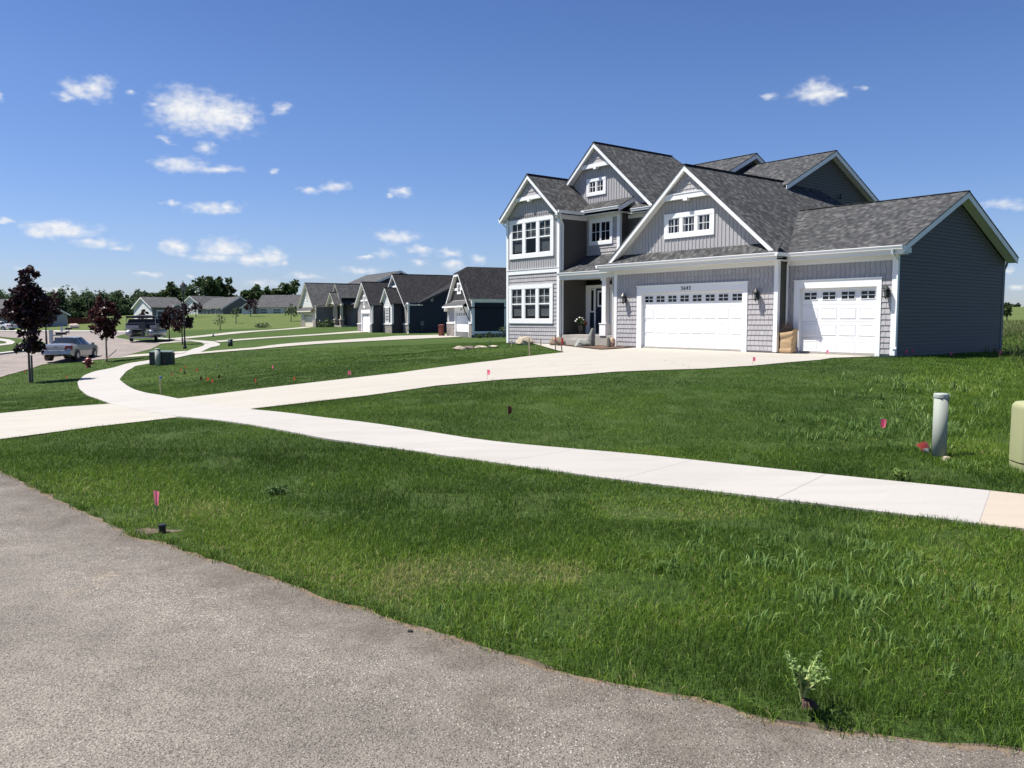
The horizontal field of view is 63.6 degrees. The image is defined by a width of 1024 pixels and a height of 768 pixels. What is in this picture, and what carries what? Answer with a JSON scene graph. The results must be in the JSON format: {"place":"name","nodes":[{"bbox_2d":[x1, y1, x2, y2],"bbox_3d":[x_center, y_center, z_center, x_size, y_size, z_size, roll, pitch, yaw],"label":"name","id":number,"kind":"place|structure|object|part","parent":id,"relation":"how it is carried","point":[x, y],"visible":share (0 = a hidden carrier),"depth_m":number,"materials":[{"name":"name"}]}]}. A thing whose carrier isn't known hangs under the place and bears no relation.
{"place":"outdoors","nodes":[
{"label":"outdoors","id":0,"kind":"place"},
{"bbox_2d":[0,338,14,344],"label":"island walk","id":1,"kind":"structure","parent":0,"point":[8,341],"depth_m":78.62,"materials":[{"name":"concrete"}]},
{"bbox_2d":[0,332,159,376],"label":"street","id":2,"kind":"structure","parent":0,"point":[12,363],"depth_m":61.05,"materials":[{"name":"asphalt"}]},
{"bbox_2d":[0,330,125,331],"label":"kerb","id":3,"kind":"structure","parent":2,"relation":"on","point":[55,331],"depth_m":127.68,"materials":[{"name":"concrete"}]},
{"bbox_2d":[41,336,97,360],"bbox_3d":[-28.643,-2.334,53.653,2.160,1.504,5.135,-1,4,-8],"label":"parked car","id":4,"kind":"object","parent":2,"relation":"on","point":[74,348],"visible":0.9,"depth_m":52.25,"materials":[{"name":"silver metal"}]},
{"bbox_3d":[-28.489,-2.767,52.515,1.360,0.385,0.720,-1,4,-8],"label":"rear window","id":5,"kind":"part","parent":4,"relation":"part of","materials":[{"name":"black glass"}]},
{"bbox_3d":[-27.928,-2.793,53.655,0.348,0.500,2.820,-1,4,-8],"label":"side window","id":6,"kind":"part","parent":4,"relation":"part of","materials":[{"name":"black glass"}]},
{"bbox_2d":[129,335,165,340],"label":"trailer","id":7,"kind":"object","parent":2,"relation":"on","point":[155,338],"visible":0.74,"depth_m":73.02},
{"bbox_2d":[124,315,166,336],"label":"pontoon boat","id":8,"kind":"object","parent":7,"relation":"on","point":[137,327],"visible":0.92,"depth_m":72.19,"materials":[{"name":"metal"}]},
{"bbox_2d":[158,337,219,354],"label":"sidewalk","id":9,"kind":"structure","parent":0,"point":[207,345],"depth_m":63.98,"materials":[{"name":"concrete"}]},
{"bbox_2d":[168,327,309,338],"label":"neighbour driveway","id":10,"kind":"structure","parent":0,"point":[235,333],"depth_m":94.48,"materials":[{"name":"concrete"}]},
{"bbox_2d":[217,331,363,341],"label":"neighbour driveway","id":11,"kind":"structure","parent":0,"point":[292,336],"depth_m":83.83,"materials":[{"name":"concrete"}]},
{"bbox_2d":[189,334,459,354],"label":"neighbour driveway","id":12,"kind":"structure","parent":0,"point":[369,339],"depth_m":63.97,"materials":[{"name":"concrete"}]},
{"bbox_2d":[438,324,444,335],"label":"trash bin","id":13,"kind":"object","parent":12,"relation":"on","point":[440,330],"visible":0.98,"depth_m":78.71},
{"bbox_2d":[0,471,1023,767],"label":"road","id":14,"kind":"structure","parent":0,"point":[120,651],"depth_m":3.54,"materials":[{"name":"asphalt"}]},
{"bbox_2d":[0,307,1023,756],"bbox_3d":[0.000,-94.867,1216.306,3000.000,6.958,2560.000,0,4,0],"label":"ground","id":15,"kind":"structure","parent":0,"point":[206,325],"depth_m":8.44,"materials":[{"name":"plant"}]},
{"bbox_2d":[0,321,17,329],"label":"parked car","id":16,"kind":"object","parent":15,"relation":"on","point":[4,325],"visible":0.87,"depth_m":130.60,"materials":[{"name":"white paint"}]},
{"bbox_2d":[0,350,24,354],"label":"kerb","id":17,"kind":"structure","parent":15,"relation":"on","point":[7,352],"depth_m":60.46,"materials":[{"name":"concrete"}]},
{"bbox_2d":[0,265,54,382],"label":"maple tree","id":18,"kind":"object","parent":15,"relation":"on","point":[25,308],"visible":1,"depth_m":35.62,"materials":[{"name":"purple plant"}]},
{"bbox_2d":[30,355,33,382],"bbox_3d":[-20.900,-0.600,35.951,0.060,1.300,0.050,0,4,0],"label":"tree stake","id":19,"kind":"object","parent":15,"relation":"on","point":[31,358],"visible":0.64,"depth_m":35.93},
{"bbox_2d":[0,299,70,327],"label":"house","id":20,"kind":"structure","parent":15,"relation":"on","point":[61,319],"depth_m":149.94,"materials":[{"name":"stone"}]},
{"bbox_2d":[40,291,61,344],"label":"maple tree","id":21,"kind":"object","parent":15,"relation":"on","point":[55,311],"visible":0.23,"depth_m":68.06,"materials":[{"name":"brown plant"}]},
{"bbox_2d":[48,330,66,342],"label":"mailbox post","id":22,"kind":"object","parent":15,"relation":"on","point":[51,335],"visible":0.75,"depth_m":73.04,"materials":[{"name":"white metal"}]},
{"bbox_2d":[60,326,71,333],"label":"mailbox post","id":23,"kind":"object","parent":15,"relation":"on","point":[66,328],"visible":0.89,"depth_m":114.64,"materials":[{"name":"white metal"}]},
{"bbox_2d":[69,323,79,328],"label":"boulder","id":24,"kind":"object","parent":15,"relation":"on","point":[74,326],"visible":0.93,"depth_m":137.32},
{"bbox_2d":[67,318,92,323],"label":"dumpster","id":25,"kind":"object","parent":15,"relation":"on","point":[78,320],"visible":0.63,"depth_m":160.25,"materials":[{"name":"metal"}]},
{"bbox_2d":[82,357,93,367],"bbox_3d":[-23.870,-1.200,46.464,0.600,0.670,0.416,0,4,0],"label":"fire hydrant","id":26,"kind":"object","parent":15,"relation":"on","point":[87,361],"visible":0.98,"depth_m":46.40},
{"bbox_2d":[0,404,176,438],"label":"driveway apron","id":27,"kind":"object","parent":15,"relation":"on","point":[26,423],"visible":1,"depth_m":15.56,"materials":[{"name":"concrete"}]},
{"bbox_2d":[0,285,182,317],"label":"woodland","id":28,"kind":"object","parent":15,"relation":"on","point":[75,305],"visible":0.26,"depth_m":237.05,"materials":[{"name":"green plant"}]},
{"bbox_2d":[87,295,122,361],"bbox_3d":[-24.753,-3.325,50.195,1.785,4.232,1.991,0,4,0],"label":"maple tree","id":29,"kind":"object","parent":15,"relation":"on","point":[104,324],"visible":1,"depth_m":49.99,"materials":[{"name":"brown plant"}]},
{"bbox_2d":[138,309,148,318],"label":"maple tree","id":30,"kind":"object","parent":15,"relation":"on","point":[143,312],"visible":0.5,"depth_m":149.56,"materials":[{"name":"plant"}]},
{"bbox_2d":[118,351,184,357],"bbox_3d":[-23.015,-1.920,53.444,4.530,0.372,2.945,0,4,0],"label":"street apron","id":31,"kind":"object","parent":15,"relation":"on","point":[176,352],"visible":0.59,"depth_m":53.47,"materials":[{"name":"concrete"}]},
{"bbox_2d":[148,350,162,364],"bbox_3d":[-19.430,-1.394,45.137,0.620,0.869,0.640,0,4,-4],"label":"utility box","id":32,"kind":"object","parent":15,"relation":"on","point":[152,357],"visible":0.37,"depth_m":44.83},
{"bbox_2d":[153,491,158,519],"bbox_3d":[-2.844,1.014,6.618,0.086,0.315,0.009,3,5,33],"label":"marker flag","id":33,"kind":"object","parent":15,"relation":"on","point":[156,496],"visible":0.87,"depth_m":6.62,"materials":[{"name":"plastic"}]},
{"bbox_2d":[131,297,182,318],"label":"house","id":34,"kind":"structure","parent":15,"relation":"on","point":[155,306],"depth_m":160.56,"materials":[{"name":"stone"}]},
{"bbox_2d":[155,348,160,365],"bbox_3d":[-18.860,-1.385,43.965,0.297,1.025,0.297,0,4,0],"label":"utility pedestal","id":35,"kind":"object","parent":15,"relation":"on","point":[157,357],"visible":0.97,"depth_m":43.85,"materials":[{"name":"green plastic"}]},
{"bbox_2d":[136,527,185,534],"bbox_3d":[-2.690,1.116,6.263,0.426,0.002,0.226,0,4,0],"label":"dirt patch","id":36,"kind":"object","parent":15,"relation":"on","point":[148,530],"visible":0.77,"depth_m":6.28,"materials":[{"name":"soil"}]},
{"bbox_2d":[158,523,165,532],"bbox_3d":[-2.640,1.099,6.234,0.060,0.084,0.060,0,4,0],"label":"sprinkler stub","id":37,"kind":"object","parent":36,"relation":"on","point":[162,527],"visible":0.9,"depth_m":6.21,"materials":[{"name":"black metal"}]},
{"bbox_2d":[160,350,174,364],"bbox_3d":[-18.510,-1.368,44.367,0.620,0.869,0.640,0,4,-4],"label":"utility box","id":38,"kind":"object","parent":15,"relation":"on","point":[168,356],"visible":0.82,"depth_m":44.09,"materials":[{"name":"metal"}]},
{"bbox_2d":[159,306,176,340],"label":"maple tree","id":39,"kind":"object","parent":15,"relation":"on","point":[165,319],"visible":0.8,"depth_m":73.86,"materials":[{"name":"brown plant"}]},
{"bbox_2d":[155,281,182,300],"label":"oak tree","id":40,"kind":"object","parent":15,"relation":"on","point":[172,290],"visible":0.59,"depth_m":232.63,"materials":[{"name":"green plant"}]},
{"bbox_2d":[159,340,200,343],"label":"street apron","id":41,"kind":"object","parent":15,"relation":"on","point":[178,341],"visible":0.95,"depth_m":72.95,"materials":[{"name":"concrete"}]},
{"bbox_2d":[170,303,193,343],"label":"maple tree","id":42,"kind":"object","parent":15,"relation":"on","point":[177,320],"visible":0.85,"depth_m":69.22,"materials":[{"name":"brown plant"}]},
{"bbox_2d":[180,282,186,348],"bbox_3d":[-23.710,-4.957,59.675,0.480,5.020,0.480,2,5,22],"label":"street lamp","id":43,"kind":"object","parent":15,"relation":"on","point":[183,287],"visible":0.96,"depth_m":59.62,"materials":[{"name":"black metal"}]},
{"bbox_2d":[187,302,202,312],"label":"maple tree","id":44,"kind":"object","parent":15,"relation":"on","point":[196,306],"visible":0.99,"depth_m":169.14,"materials":[{"name":"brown plant"}]},
{"bbox_2d":[178,275,221,299],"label":"oak tree","id":45,"kind":"object","parent":15,"relation":"on","point":[207,285],"visible":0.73,"depth_m":221.99,"materials":[{"name":"green plant"}]},
{"bbox_2d":[182,295,223,313],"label":"house","id":46,"kind":"structure","parent":15,"relation":"on","point":[190,300],"depth_m":201.90,"materials":[{"name":"grey"}]},
{"bbox_2d":[214,313,225,329],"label":"young tree","id":47,"kind":"object","parent":15,"relation":"on","point":[221,320],"visible":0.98,"depth_m":119.71,"materials":[{"name":"green plant"}]},
{"bbox_2d":[198,296,255,313],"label":"house","id":48,"kind":"structure","parent":15,"relation":"on","point":[223,305],"depth_m":190.30,"materials":[{"name":"stone"}]},
{"bbox_2d":[216,276,237,296],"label":"oak tree","id":49,"kind":"object","parent":15,"relation":"on","point":[227,289],"visible":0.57,"depth_m":229.59,"materials":[{"name":"green plant"}]},
{"bbox_2d":[228,339,232,345],"bbox_3d":[-20.130,-2.910,58.992,0.360,0.625,0.360,0,4,0],"label":"utility pedestal","id":50,"kind":"object","parent":15,"relation":"on","point":[230,342],"visible":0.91,"depth_m":58.84,"materials":[{"name":"plastic"}]},
{"bbox_2d":[229,306,239,323],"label":"young tree","id":51,"kind":"object","parent":15,"relation":"on","point":[235,310],"visible":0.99,"depth_m":144.47,"materials":[{"name":"green plant"}]},
{"bbox_2d":[240,284,262,301],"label":"oak tree","id":52,"kind":"object","parent":15,"relation":"on","point":[255,292],"visible":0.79,"depth_m":232.09,"materials":[{"name":"green plant"}]},
{"bbox_2d":[244,298,258,315],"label":"maple tree","id":53,"kind":"object","parent":15,"relation":"on","point":[249,302],"visible":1,"depth_m":168.95,"materials":[{"name":"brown plant"}]},
{"bbox_2d":[254,322,270,327],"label":"shrub","id":54,"kind":"object","parent":15,"relation":"on","point":[259,325],"visible":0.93,"depth_m":129.12,"materials":[{"name":"green plant"}]},
{"bbox_2d":[262,286,275,294],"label":"oak tree","id":55,"kind":"object","parent":15,"relation":"on","point":[266,291],"visible":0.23,"depth_m":242.46,"materials":[{"name":"green plant"}]},
{"bbox_2d":[239,295,300,313],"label":"house","id":56,"kind":"structure","parent":15,"relation":"on","point":[272,304],"depth_m":186.49,"materials":[{"name":"grey"}]},
{"bbox_2d":[260,308,267,313],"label":"window","id":57,"kind":"structure","parent":56,"relation":"in","point":[262,310],"depth_m":186.14,"materials":[{"name":"grey glass"}]},
{"bbox_2d":[272,308,280,313],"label":"window","id":58,"kind":"structure","parent":56,"relation":"in","point":[274,310],"depth_m":185.87,"materials":[{"name":"grey glass"}]},
{"bbox_2d":[264,485,288,493],"bbox_3d":[-2.174,0.982,7.612,0.229,0.114,0.199,-1,5,-14],"label":"weed","id":59,"kind":"object","parent":15,"relation":"on","point":[278,490],"visible":0.95,"depth_m":7.59,"materials":[{"name":"plant"}]},
{"bbox_2d":[271,279,300,294],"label":"oak tree","id":60,"kind":"object","parent":15,"relation":"on","point":[289,289],"visible":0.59,"depth_m":224.90,"materials":[{"name":"green plant"}]},
{"bbox_2d":[284,304,299,320],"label":"young tree","id":61,"kind":"object","parent":15,"relation":"on","point":[294,309],"visible":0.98,"depth_m":149.12,"materials":[{"name":"green plant"}]},
{"bbox_2d":[314,320,326,326],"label":"shrub","id":62,"kind":"object","parent":15,"relation":"on","point":[319,323],"visible":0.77,"depth_m":124.45,"materials":[{"name":"green plant"}]},
{"bbox_2d":[321,318,335,326],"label":"shrub","id":63,"kind":"object","parent":15,"relation":"on","point":[328,324],"visible":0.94,"depth_m":123.56,"materials":[{"name":"green plant"}]},
{"bbox_2d":[297,282,372,326],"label":"house","id":64,"kind":"structure","parent":15,"relation":"on","point":[335,302],"depth_m":126.31,"materials":[{"name":"stone"}]},
{"bbox_2d":[305,314,312,326],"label":"garage door","id":65,"kind":"structure","parent":64,"relation":"in","point":[308,317],"depth_m":129.32,"materials":[{"name":"white metal"}]},
{"bbox_2d":[349,271,406,283],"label":"house","id":66,"kind":"structure","parent":15,"relation":"on","point":[382,277],"depth_m":138.07,"materials":[{"name":"stone"}]},
{"bbox_2d":[354,274,452,333],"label":"house","id":67,"kind":"structure","parent":15,"relation":"on","point":[406,303],"depth_m":90.20,"materials":[{"name":"stone"}]},
{"bbox_2d":[363,313,369,331],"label":"garage door","id":68,"kind":"structure","parent":67,"relation":"in","point":[366,316],"depth_m":93.99,"materials":[{"name":"white metal"}]},
{"bbox_2d":[385,307,388,322],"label":"window","id":69,"kind":"structure","parent":67,"relation":"in","point":[385,307],"depth_m":90.61,"materials":[{"name":"white glass"}]},
{"bbox_2d":[453,346,464,349],"bbox_3d":[-2.436,-1.657,38.199,0.622,0.222,0.516,0,4,0],"label":"boulder","id":70,"kind":"object","parent":15,"relation":"on","point":[458,348],"visible":0.66,"depth_m":38.02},
{"bbox_2d":[442,267,505,337],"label":"house","id":71,"kind":"structure","parent":15,"relation":"on","point":[475,303],"depth_m":73.78,"materials":[{"name":"stone"}]},
{"bbox_2d":[457,282,460,293],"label":"window","id":72,"kind":"structure","parent":71,"relation":"in","point":[458,284],"depth_m":75.25,"materials":[{"name":"white glass"}]},
{"bbox_2d":[457,311,468,331],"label":"garage door","id":73,"kind":"structure","parent":71,"relation":"in","point":[462,320],"depth_m":74.86,"materials":[{"name":"white metal"}]},
{"bbox_2d":[485,332,493,337],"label":"shrub","id":74,"kind":"object","parent":15,"relation":"on","point":[490,335],"visible":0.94,"depth_m":69.21,"materials":[{"name":"green plant"}]},
{"bbox_2d":[495,326,505,337],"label":"shrub","id":75,"kind":"object","parent":15,"relation":"on","point":[503,330],"visible":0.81,"depth_m":68.87,"materials":[{"name":"green plant"}]},
{"bbox_2d":[507,406,511,417],"bbox_3d":[-0.029,0.480,12.570,0.057,0.280,0.100,-2,5,-21],"label":"marker flag","id":76,"kind":"object","parent":15,"relation":"on","point":[509,409],"visible":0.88,"depth_m":12.59,"materials":[{"name":"plastic"}]},
{"bbox_2d":[516,336,533,344],"bbox_3d":[0.591,-2.036,38.908,0.864,0.417,0.604,0,4,0],"label":"boulder","id":77,"kind":"object","parent":15,"relation":"on","point":[522,340],"visible":0.73,"depth_m":38.71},
{"bbox_2d":[533,343,563,351],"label":"front walk","id":78,"kind":"structure","parent":15,"relation":"on","point":[549,346],"depth_m":35.96,"materials":[{"name":"concrete"}]},
{"bbox_2d":[549,337,564,344],"bbox_3d":[2.014,-1.928,36.928,0.729,0.381,0.568,0,4,0],"label":"boulder","id":79,"kind":"object","parent":78,"relation":"on","point":[552,341],"visible":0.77,"depth_m":36.73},
{"bbox_2d":[103,370,1023,694],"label":"tall grass","id":80,"kind":"structure","parent":15,"relation":"on","point":[879,432],"depth_m":5.25,"materials":[{"name":"plant"}]},
{"bbox_2d":[564,344,624,348],"bbox_3d":[3.615,-1.614,35.145,1.730,0.058,5.172,-1,5,-16],"label":"mulch bed","id":81,"kind":"object","parent":15,"relation":"on","point":[600,346],"visible":0.75,"depth_m":34.10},
{"bbox_2d":[574,339,589,346],"bbox_3d":[3.027,-1.736,35.298,0.746,0.339,0.520,0,4,0],"label":"boulder","id":82,"kind":"object","parent":81,"relation":"on","point":[583,342],"visible":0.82,"depth_m":35.11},
{"bbox_2d":[588,328,594,345],"bbox_3d":[3.410,-2.009,35.225,0.268,0.764,0.250,4,6,44],"label":"boulder","id":83,"kind":"object","parent":81,"relation":"on","point":[591,336],"visible":1,"depth_m":35.15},
{"bbox_2d":[606,337,610,346],"bbox_3d":[3.980,-1.709,34.023,0.224,0.474,0.204,0,4,0],"label":"boulder","id":84,"kind":"object","parent":81,"relation":"on","point":[608,342],"visible":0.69,"depth_m":33.95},
{"bbox_2d":[610,337,614,345],"bbox_3d":[4.170,-1.761,34.287,0.234,0.364,0.258,-3,5,-34],"label":"lantern","id":85,"kind":"object","parent":81,"relation":"on","point":[612,339],"visible":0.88,"depth_m":34.20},
{"bbox_2d":[498,141,1018,357],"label":"house","id":86,"kind":"structure","parent":15,"relation":"on","point":[626,247],"depth_m":30.50,"materials":[{"name":"grey shingle"},{"name":"grey siding"},{"name":"white painted trim"}]},
{"bbox_2d":[509,283,552,322],"bbox_3d":[1.067,-3.804,39.299,0.555,1.830,3.290,-3,6,-38],"label":"window","id":87,"kind":"structure","parent":86,"relation":"in","point":[536,300],"depth_m":39.27,"materials":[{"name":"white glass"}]},
{"bbox_2d":[509,215,553,259],"bbox_3d":[1.089,-6.887,39.033,0.555,1.840,3.280,-3,6,-38],"label":"window","id":88,"kind":"structure","parent":86,"relation":"in","point":[537,246],"depth_m":39.04,"materials":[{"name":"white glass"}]},
{"bbox_2d":[575,317,586,333],"bbox_3d":[3.140,-2.644,37.354,0.588,0.804,0.481,3,5,35],"label":"flower pot","id":89,"kind":"object","parent":86,"relation":"on","point":[581,323],"visible":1,"depth_m":37.26,"materials":[{"name":"black metal"}]},
{"bbox_2d":[586,176,605,196],"bbox_3d":[3.911,-9.171,38.342,0.055,0.800,1.290,-3,6,-38],"label":"window","id":90,"kind":"structure","parent":86,"relation":"in","point":[595,182],"depth_m":38.32,"materials":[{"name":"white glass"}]},
{"bbox_2d":[589,217,612,245],"bbox_3d":[4.032,-6.932,37.533,0.055,1.180,1.520,-3,6,-38],"label":"window","id":91,"kind":"structure","parent":86,"relation":"in","point":[601,229],"depth_m":37.50,"materials":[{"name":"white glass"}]},
{"bbox_2d":[596,288,609,332],"bbox_3d":[4.148,-3.341,37.667,0.136,2.060,0.940,-3,6,-38],"label":"front door","id":92,"kind":"structure","parent":86,"relation":"in","point":[598,290],"depth_m":37.85,"materials":[{"name":"wood"}]},
{"bbox_2d":[664,208,714,238],"bbox_3d":[6.647,-6.009,31.067,0.055,0.940,2.400,-3,6,-38],"label":"window","id":93,"kind":"structure","parent":86,"relation":"in","point":[681,219],"depth_m":31.02,"materials":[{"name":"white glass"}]},
{"bbox_2d":[643,290,741,348],"bbox_3d":[6.796,-2.397,31.376,0.057,2.224,4.870,-3,6,-38],"label":"garage door","id":94,"kind":"structure","parent":86,"relation":"in","point":[707,319],"depth_m":31.23,"materials":[{"name":"white metal"}]},
{"bbox_2d":[800,286,876,352],"bbox_3d":[10.727,-2.060,27.158,0.057,2.204,2.720,-3,6,-38],"label":"garage door","id":95,"kind":"structure","parent":86,"relation":"in","point":[825,325],"depth_m":27.11,"materials":[{"name":"white metal"}]},
{"bbox_2d":[782,650,831,709],"bbox_3d":[1.190,1.189,3.343,0.189,0.217,0.285,1,5,15],"label":"weed","id":96,"kind":"object","parent":15,"relation":"on","point":[806,681],"visible":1,"depth_m":3.32,"materials":[{"name":"green plant"}]},
{"bbox_2d":[880,419,885,428],"bbox_3d":[4.935,0.625,10.960,0.067,0.320,0.093,0,4,-6],"label":"marker flag","id":97,"kind":"object","parent":15,"relation":"on","point":[883,423],"visible":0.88,"depth_m":10.98,"materials":[{"name":"plastic"}]},
{"bbox_2d":[891,468,909,479],"bbox_3d":[3.829,0.894,8.137,0.176,0.125,0.199,3,5,36],"label":"weed","id":98,"kind":"object","parent":15,"relation":"on","point":[898,474],"visible":0.96,"depth_m":8.10,"materials":[{"name":"plant"}]},
{"bbox_2d":[916,442,929,452],"bbox_3d":[4.793,0.732,9.578,0.201,0.120,0.108,-3,5,-31],"label":"plastic scrap","id":99,"kind":"object","parent":15,"relation":"on","point":[923,446],"visible":1,"depth_m":9.56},
{"bbox_2d":[931,393,948,457],"bbox_3d":[4.840,0.520,9.338,0.161,0.840,0.161,0,4,0],"label":"utility pedestal","id":100,"kind":"object","parent":15,"relation":"on","point":[940,424],"visible":0.95,"depth_m":9.28,"materials":[{"name":"grey plastic"}]},
{"bbox_2d":[980,491,1023,530],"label":"sidewalk tan","id":101,"kind":"object","parent":15,"relation":"on","point":[1002,509],"visible":0.86,"depth_m":6.82,"materials":[{"name":"concrete"}]},
{"bbox_2d":[981,318,1023,366],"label":"field grass","id":102,"kind":"structure","parent":15,"relation":"on","point":[1017,329],"depth_m":37.96,"materials":[{"name":"plant"}]},
{"bbox_2d":[1003,302,1012,320],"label":"young tree","id":103,"kind":"object","parent":15,"relation":"on","point":[1008,310],"visible":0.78,"depth_m":94.43,"materials":[{"name":"green plant"}]},
{"bbox_2d":[1004,303,1020,306],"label":"woodland","id":104,"kind":"object","parent":15,"relation":"on","point":[1017,305],"visible":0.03,"depth_m":346.95,"materials":[{"name":"plant"}]},
{"bbox_2d":[1009,401,1023,471],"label":"utility cabinet","id":105,"kind":"object","parent":15,"relation":"on","point":[1016,452],"visible":0.77,"depth_m":8.49,"materials":[{"name":"beige plastic"}]},
{"bbox_2d":[0,0,1023,306],"label":"sky","id":106,"kind":"structure","parent":0,"point":[146,145],"materials":[{"name":"blue"}]},
{"bbox_2d":[179,345,864,408],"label":"driveway","id":107,"kind":"structure","parent":0,"point":[570,360],"depth_m":21.70,"materials":[{"name":"concrete"}]},
{"bbox_2d":[779,321,797,352],"bbox_3d":[9.357,-1.608,28.096,0.375,1.119,0.658,-4,6,-45],"label":"yard waste bag","id":108,"kind":"object","parent":107,"relation":"on","point":[788,336],"visible":1,"depth_m":27.96,"materials":[{"name":"paper"}]},
{"bbox_2d":[25,483,1022,750],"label":"road shoulder","id":109,"kind":"object","parent":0,"point":[809,725],"visible":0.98,"depth_m":3.29},
{"bbox_2d":[78,353,990,524],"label":"sidewalk","id":110,"kind":"structure","parent":0,"point":[108,386],"depth_m":9.09,"materials":[{"name":"concrete"}]}
]}

